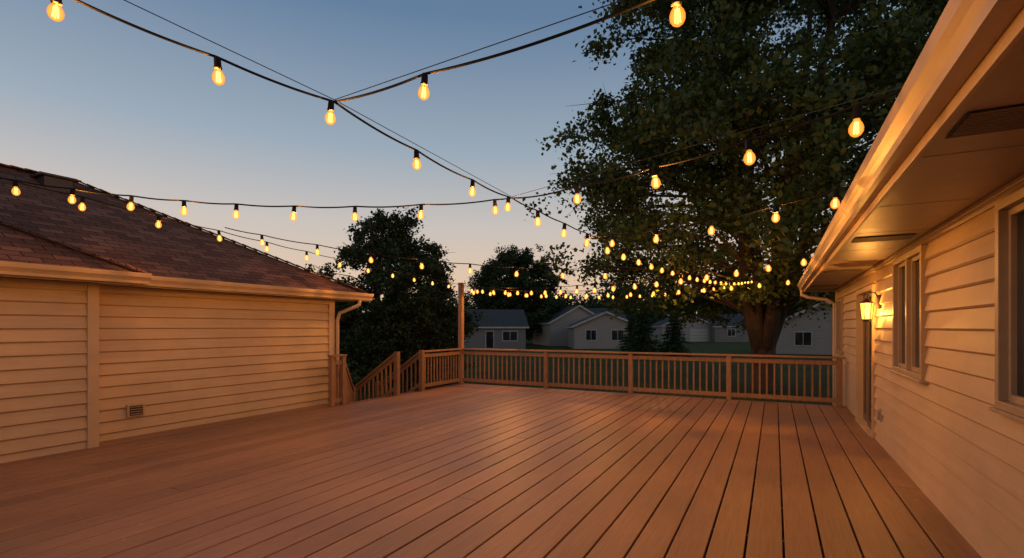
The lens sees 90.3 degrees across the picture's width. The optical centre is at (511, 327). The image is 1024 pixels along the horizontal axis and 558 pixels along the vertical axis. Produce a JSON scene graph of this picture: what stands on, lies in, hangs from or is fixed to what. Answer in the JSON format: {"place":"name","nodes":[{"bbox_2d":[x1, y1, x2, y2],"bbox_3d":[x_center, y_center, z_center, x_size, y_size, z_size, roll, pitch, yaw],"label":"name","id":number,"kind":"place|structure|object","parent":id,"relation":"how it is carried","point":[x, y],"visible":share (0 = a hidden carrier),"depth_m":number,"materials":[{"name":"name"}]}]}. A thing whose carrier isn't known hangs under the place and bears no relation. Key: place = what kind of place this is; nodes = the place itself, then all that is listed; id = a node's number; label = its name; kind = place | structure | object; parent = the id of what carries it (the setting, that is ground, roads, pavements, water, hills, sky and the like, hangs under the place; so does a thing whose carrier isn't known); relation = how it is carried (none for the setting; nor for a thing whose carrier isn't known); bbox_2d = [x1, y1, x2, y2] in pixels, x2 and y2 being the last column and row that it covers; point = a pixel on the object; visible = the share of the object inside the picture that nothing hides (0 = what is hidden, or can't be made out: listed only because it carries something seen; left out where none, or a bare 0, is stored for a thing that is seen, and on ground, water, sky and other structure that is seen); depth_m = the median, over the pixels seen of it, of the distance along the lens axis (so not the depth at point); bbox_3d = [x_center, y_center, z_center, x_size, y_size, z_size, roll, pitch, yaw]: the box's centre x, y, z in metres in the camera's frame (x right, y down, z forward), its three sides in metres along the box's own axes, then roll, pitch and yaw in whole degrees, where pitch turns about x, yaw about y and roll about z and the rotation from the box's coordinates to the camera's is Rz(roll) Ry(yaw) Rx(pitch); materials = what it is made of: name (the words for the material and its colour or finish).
{"place":"outdoors","nodes":[
{"label":"outdoors","id":0,"kind":"place"},
{"bbox_2d":[225,227,644,278],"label":"string lights","id":1,"kind":"object","parent":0,"point":[317,252],"visible":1,"depth_m":8.05},
{"bbox_2d":[0,0,931,313],"label":"sky","id":2,"kind":"structure","parent":0,"point":[94,98],"materials":[{"name":"blue"}]},
{"bbox_2d":[444,309,528,348],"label":"suburban house","id":3,"kind":"structure","parent":0,"point":[504,328],"depth_m":57.55,"materials":[{"name":"grey"}]},
{"bbox_2d":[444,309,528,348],"bbox_3d":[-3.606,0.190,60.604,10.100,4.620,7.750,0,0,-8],"label":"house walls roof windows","id":4,"kind":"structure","parent":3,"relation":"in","point":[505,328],"depth_m":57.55,"materials":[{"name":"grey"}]},
{"bbox_2d":[335,336,831,404],"bbox_3d":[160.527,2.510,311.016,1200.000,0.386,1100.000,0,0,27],"label":"lawn","id":5,"kind":"structure","parent":0,"point":[721,347],"depth_m":28.05,"materials":[{"name":"green plant"}]},
{"bbox_2d":[0,277,334,447],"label":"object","id":6,"kind":"structure","parent":5,"relation":"on","point":[92,358],"depth_m":6.79,"materials":[{"name":"beige paint"}]},
{"bbox_2d":[0,277,328,462],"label":"lap siding walls","id":7,"kind":"structure","parent":6,"relation":"on","point":[174,365],"depth_m":7.66,"materials":[{"name":"beige plastic"}]},
{"bbox_2d":[126,403,144,416],"bbox_3d":[-5.525,1.220,7.482,0.078,0.180,0.230,0,0,27],"label":"dryer vent hood","id":8,"kind":"object","parent":7,"relation":"attached to","point":[134,410],"visible":1,"depth_m":7.46,"materials":[{"name":"beige paint"}]},
{"bbox_2d":[0,274,365,301],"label":"soffit and fascia","id":9,"kind":"structure","parent":7,"relation":"on","point":[139,285],"depth_m":7.32,"materials":[{"name":"beige wood"}]},
{"bbox_2d":[0,166,362,292],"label":"shingle roof","id":10,"kind":"structure","parent":9,"relation":"on","point":[168,248],"depth_m":8.31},
{"bbox_2d":[29,172,77,191],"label":"roof box vents","id":11,"kind":"object","parent":10,"relation":"on","point":[45,178],"visible":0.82,"depth_m":8.79,"materials":[{"name":"brown metal"}]},
{"bbox_2d":[0,163,367,292],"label":"ridge and hip caps","id":12,"kind":"structure","parent":10,"relation":"on","point":[60,241],"depth_m":9.30,"materials":[{"name":"brown"}]},
{"bbox_2d":[0,261,373,404],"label":"gutters and downspout","id":13,"kind":"object","parent":9,"relation":"attached to","point":[44,270],"visible":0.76,"depth_m":7.41,"materials":[{"name":"beige metal"}]},
{"bbox_2d":[305,206,487,393],"bbox_3d":[-5.531,-1.306,22.370,8.398,8.161,8.959,0,0,27],"label":"broadleaf tree","id":14,"kind":"object","parent":5,"relation":"on","point":[370,333],"visible":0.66,"depth_m":20.50,"materials":[{"name":"green plant"}]},
{"bbox_2d":[389,288,487,387],"bbox_3d":[-3.533,0.629,21.712,4.006,4.819,4.435,0,0,27],"label":"broadleaf tree","id":15,"kind":"object","parent":5,"relation":"on","point":[451,325],"visible":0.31,"depth_m":20.75,"materials":[{"name":"green plant"}]},
{"bbox_2d":[0,383,981,557],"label":"wooden deck","id":16,"kind":"structure","parent":5,"relation":"on","point":[464,470],"depth_m":5.12,"materials":[{"name":"brown wood"}]},
{"bbox_2d":[346,352,418,402],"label":"deck stairs","id":17,"kind":"structure","parent":16,"relation":"on","point":[351,392],"depth_m":12.30,"materials":[{"name":"brown wood"}]},
{"bbox_2d":[458,283,464,383],"bbox_3d":[-1.433,0.172,14.424,0.167,2.853,0.144,0,0,27],"label":"wooden post","id":18,"kind":"object","parent":16,"relation":"on","point":[461,330],"visible":0.98,"depth_m":14.38,"materials":[{"name":"brown wood"}]},
{"bbox_2d":[0,177,461,287],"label":"string lights","id":19,"kind":"object","parent":18,"relation":"attached to","point":[82,207],"visible":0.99,"depth_m":7.36},
{"bbox_2d":[462,274,802,297],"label":"string lights","id":20,"kind":"object","parent":18,"relation":"attached to","point":[759,285],"visible":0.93,"depth_m":11.82},
{"bbox_2d":[462,251,814,294],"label":"string lights","id":21,"kind":"object","parent":18,"relation":"attached to","point":[768,268],"visible":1,"depth_m":9.26},
{"bbox_2d":[327,348,844,406],"bbox_3d":[1.508,1.079,10.253,9.225,1.038,4.865,0,0,27],"label":"deck railing","id":22,"kind":"object","parent":16,"relation":"on","point":[333,382],"visible":1,"depth_m":11.93,"materials":[{"name":"brown wood"}]},
{"bbox_3d":[-4.006,-0.288,0.717,0.167,3.773,0.144,0,0,27],"label":"wooden post","id":23,"kind":"object","parent":16,"relation":"on","visible":0},
{"bbox_2d":[47,0,335,124],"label":"string lights","id":24,"kind":"object","parent":23,"relation":"attached to","point":[55,12],"visible":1,"depth_m":2.63,"materials":[{"name":"glass"}]},
{"bbox_2d":[335,102,511,211],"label":"string lights","id":25,"kind":"object","parent":24,"relation":"attached to","point":[416,164],"visible":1,"depth_m":3.69,"materials":[{"name":"glass"}]},
{"bbox_3d":[-5.339,-0.013,4.849,0.167,3.223,0.144,0,0,27],"label":"wooden post","id":26,"kind":"object","parent":16,"relation":"on","visible":0},
{"bbox_2d":[0,178,510,220],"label":"string lights","id":27,"kind":"object","parent":26,"relation":"attached to","point":[15,191],"visible":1,"depth_m":4.93},
{"bbox_2d":[457,242,575,340],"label":"broadleaf tree","id":28,"kind":"object","parent":5,"relation":"on","point":[545,309],"visible":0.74,"depth_m":71.88,"materials":[{"name":"green plant"}]},
{"bbox_2d":[533,305,593,345],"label":"suburban house","id":29,"kind":"structure","parent":5,"relation":"on","point":[554,332],"depth_m":67.70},
{"bbox_2d":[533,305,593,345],"bbox_3d":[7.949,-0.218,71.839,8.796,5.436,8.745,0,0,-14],"label":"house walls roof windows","id":30,"kind":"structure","parent":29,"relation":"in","point":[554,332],"depth_m":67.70,"materials":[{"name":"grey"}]},
{"bbox_2d":[335,274,829,338],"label":"distant trees","id":31,"kind":"object","parent":5,"relation":"on","point":[592,301],"visible":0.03,"depth_m":106.98,"materials":[{"name":"green plant"}]},
{"bbox_2d":[586,308,627,319],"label":"suburban house","id":32,"kind":"structure","parent":5,"relation":"on","point":[596,310],"depth_m":71.72,"materials":[{"name":"grey"}]},
{"bbox_2d":[586,308,627,319],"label":"roof","id":33,"kind":"structure","parent":32,"relation":"in","point":[595,310],"depth_m":71.71,"materials":[{"name":"grey"}]},
{"bbox_2d":[616,314,637,354],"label":"spruce tree","id":34,"kind":"object","parent":5,"relation":"on","point":[630,326],"visible":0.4,"depth_m":44.06,"materials":[{"name":"green plant"}]},
{"bbox_2d":[625,300,665,359],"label":"spruce tree","id":35,"kind":"object","parent":5,"relation":"on","point":[641,330],"visible":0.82,"depth_m":40.41,"materials":[{"name":"green plant"}]},
{"bbox_2d":[657,311,694,356],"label":"spruce tree","id":36,"kind":"object","parent":5,"relation":"on","point":[673,342],"visible":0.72,"depth_m":40.75,"materials":[{"name":"green plant"}]},
{"bbox_2d":[650,316,710,341],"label":"suburban house","id":37,"kind":"structure","parent":5,"relation":"on","point":[699,331],"depth_m":87.28,"materials":[{"name":"grey"}]},
{"bbox_2d":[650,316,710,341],"bbox_3d":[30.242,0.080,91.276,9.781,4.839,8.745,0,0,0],"label":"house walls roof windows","id":38,"kind":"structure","parent":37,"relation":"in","point":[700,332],"depth_m":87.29,"materials":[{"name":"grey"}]},
{"bbox_2d":[702,314,748,341],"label":"suburban house","id":39,"kind":"structure","parent":5,"relation":"on","point":[719,333],"depth_m":85.18,"materials":[{"name":"grey"}]},
{"bbox_2d":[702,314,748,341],"bbox_3d":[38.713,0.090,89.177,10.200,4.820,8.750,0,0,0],"label":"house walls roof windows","id":40,"kind":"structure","parent":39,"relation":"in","point":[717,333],"depth_m":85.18,"materials":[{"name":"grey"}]},
{"bbox_2d":[522,0,948,392],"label":"maple tree","id":41,"kind":"object","parent":5,"relation":"on","point":[704,104],"visible":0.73,"depth_m":15.80,"materials":[{"name":"green plant"}]},
{"bbox_2d":[464,284,736,298],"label":"string lights","id":42,"kind":"object","parent":41,"relation":"attached to","point":[556,296],"visible":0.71,"depth_m":15.94},
{"bbox_2d":[513,199,753,284],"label":"string lights","id":43,"kind":"object","parent":41,"relation":"hanging from","point":[537,222],"visible":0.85,"depth_m":7.47},
{"bbox_2d":[776,301,831,354],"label":"suburban house","id":44,"kind":"structure","parent":5,"relation":"on","point":[805,335],"depth_m":43.69,"materials":[{"name":"grey"}]},
{"bbox_2d":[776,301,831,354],"bbox_3d":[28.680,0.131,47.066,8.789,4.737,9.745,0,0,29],"label":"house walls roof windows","id":45,"kind":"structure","parent":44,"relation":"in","point":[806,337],"depth_m":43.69,"materials":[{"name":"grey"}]},
{"bbox_2d":[565,311,637,348],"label":"suburban house","id":46,"kind":"structure","parent":0,"point":[601,330],"depth_m":57.74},
{"bbox_2d":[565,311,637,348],"bbox_3d":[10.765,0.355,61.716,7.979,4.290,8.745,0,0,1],"label":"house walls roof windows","id":47,"kind":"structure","parent":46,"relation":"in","point":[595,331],"depth_m":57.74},
{"bbox_2d":[798,0,1023,557],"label":"house with siding","id":48,"kind":"structure","parent":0,"point":[923,236],"depth_m":3.57,"materials":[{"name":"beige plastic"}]},
{"bbox_2d":[334,0,685,102],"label":"string lights","id":49,"kind":"object","parent":48,"relation":"attached to","point":[677,16],"visible":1,"depth_m":2.29,"materials":[{"name":"glass"}]},
{"bbox_2d":[512,86,902,203],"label":"string lights","id":50,"kind":"object","parent":48,"relation":"attached to","point":[856,128],"visible":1,"depth_m":2.88,"materials":[{"name":"glass"}]},
{"bbox_2d":[585,185,849,246],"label":"string lights","id":51,"kind":"object","parent":48,"relation":"attached to","point":[834,204],"visible":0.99,"depth_m":4.46},
{"bbox_2d":[835,298,844,354],"bbox_3d":[7.192,-0.017,11.143,0.120,1.185,1.080,0,0,27],"label":"casement window","id":52,"kind":"structure","parent":48,"relation":"in","point":[839,303],"depth_m":11.13,"materials":[{"name":"paint"}]},
{"bbox_2d":[855,284,876,437],"bbox_3d":[5.620,0.488,8.043,0.160,2.216,1.690,0,0,27],"label":"sliding patio door","id":53,"kind":"structure","parent":48,"relation":"in","point":[865,331],"depth_m":8.50,"materials":[{"name":"beige paint"}]},
{"bbox_2d":[859,292,881,321],"bbox_3d":[4.935,-0.279,7.019,0.244,0.418,0.152,0,0,27],"label":"wall lantern","id":54,"kind":"object","parent":48,"relation":"attached to","point":[866,308],"depth_m":6.99,"materials":[{"name":"yellow glass"}]},
{"bbox_2d":[890,244,931,383],"bbox_3d":[4.247,-0.127,5.438,0.120,1.325,1.400,0,0,27],"label":"casement window","id":55,"kind":"structure","parent":48,"relation":"in","point":[909,282],"depth_m":5.41,"materials":[{"name":"paint"}]},
{"bbox_2d":[989,187,1023,423],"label":"casement window","id":56,"kind":"structure","parent":48,"relation":"in","point":[1009,211],"depth_m":3.12,"materials":[{"name":"paint"}]}
]}

